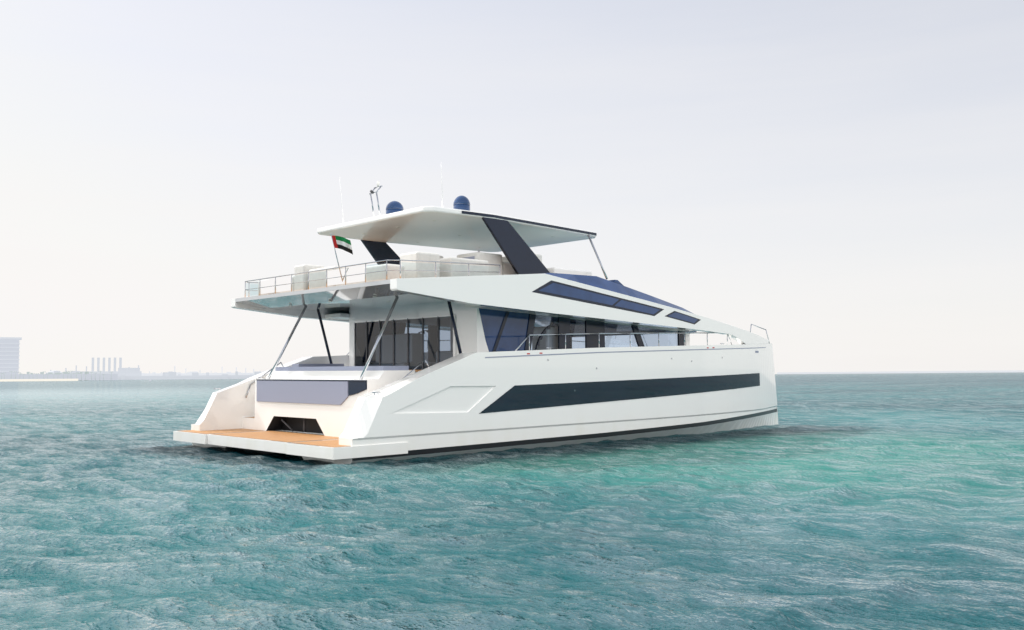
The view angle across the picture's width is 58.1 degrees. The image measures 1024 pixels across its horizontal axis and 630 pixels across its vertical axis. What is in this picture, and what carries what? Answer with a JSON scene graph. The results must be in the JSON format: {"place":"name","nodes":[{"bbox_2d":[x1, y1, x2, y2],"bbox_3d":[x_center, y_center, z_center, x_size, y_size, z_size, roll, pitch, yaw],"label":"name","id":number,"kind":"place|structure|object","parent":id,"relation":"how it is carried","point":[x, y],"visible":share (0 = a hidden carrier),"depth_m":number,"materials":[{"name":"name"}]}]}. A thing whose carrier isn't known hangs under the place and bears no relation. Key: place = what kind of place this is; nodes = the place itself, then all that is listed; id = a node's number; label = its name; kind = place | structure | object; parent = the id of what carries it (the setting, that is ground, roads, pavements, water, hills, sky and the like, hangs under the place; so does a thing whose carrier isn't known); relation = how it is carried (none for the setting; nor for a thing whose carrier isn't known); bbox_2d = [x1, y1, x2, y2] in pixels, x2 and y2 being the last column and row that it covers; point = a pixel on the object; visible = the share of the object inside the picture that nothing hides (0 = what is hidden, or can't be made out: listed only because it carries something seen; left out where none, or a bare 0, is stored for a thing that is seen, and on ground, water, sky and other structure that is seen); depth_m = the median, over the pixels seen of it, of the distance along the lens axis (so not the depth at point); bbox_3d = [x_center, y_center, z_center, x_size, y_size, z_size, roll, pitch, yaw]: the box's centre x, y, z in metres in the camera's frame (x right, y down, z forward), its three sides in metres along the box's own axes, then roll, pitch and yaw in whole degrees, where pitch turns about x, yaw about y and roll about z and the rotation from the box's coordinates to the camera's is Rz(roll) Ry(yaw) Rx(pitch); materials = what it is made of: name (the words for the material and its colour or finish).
{"place":"outdoors","nodes":[
{"label":"outdoors","id":0,"kind":"place"},
{"bbox_2d":[0,372,1023,629],"bbox_3d":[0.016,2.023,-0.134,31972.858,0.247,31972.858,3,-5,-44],"label":"sea","id":1,"kind":"structure","parent":0,"point":[862,502],"depth_m":12.76,"materials":[{"name":"liquid"}]},
{"bbox_2d":[173,166,777,463],"bbox_3d":[0.695,0.326,32.108,21.710,9.171,8.704,3,-5,-44],"label":"yacht","id":2,"kind":"object","parent":1,"relation":"on","point":[442,358],"visible":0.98,"depth_m":27.18,"materials":[{"name":"white plastic"}]},
{"bbox_2d":[0,337,1023,381],"bbox_3d":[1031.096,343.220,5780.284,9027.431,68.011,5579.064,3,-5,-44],"label":"shoreline","id":3,"kind":"structure","parent":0,"point":[9,358],"depth_m":2363.15,"materials":[{"name":"grey"}]},
{"bbox_2d":[0,0,1023,373],"label":"sky","id":4,"kind":"structure","parent":0,"point":[842,181],"materials":[{"name":"white"}]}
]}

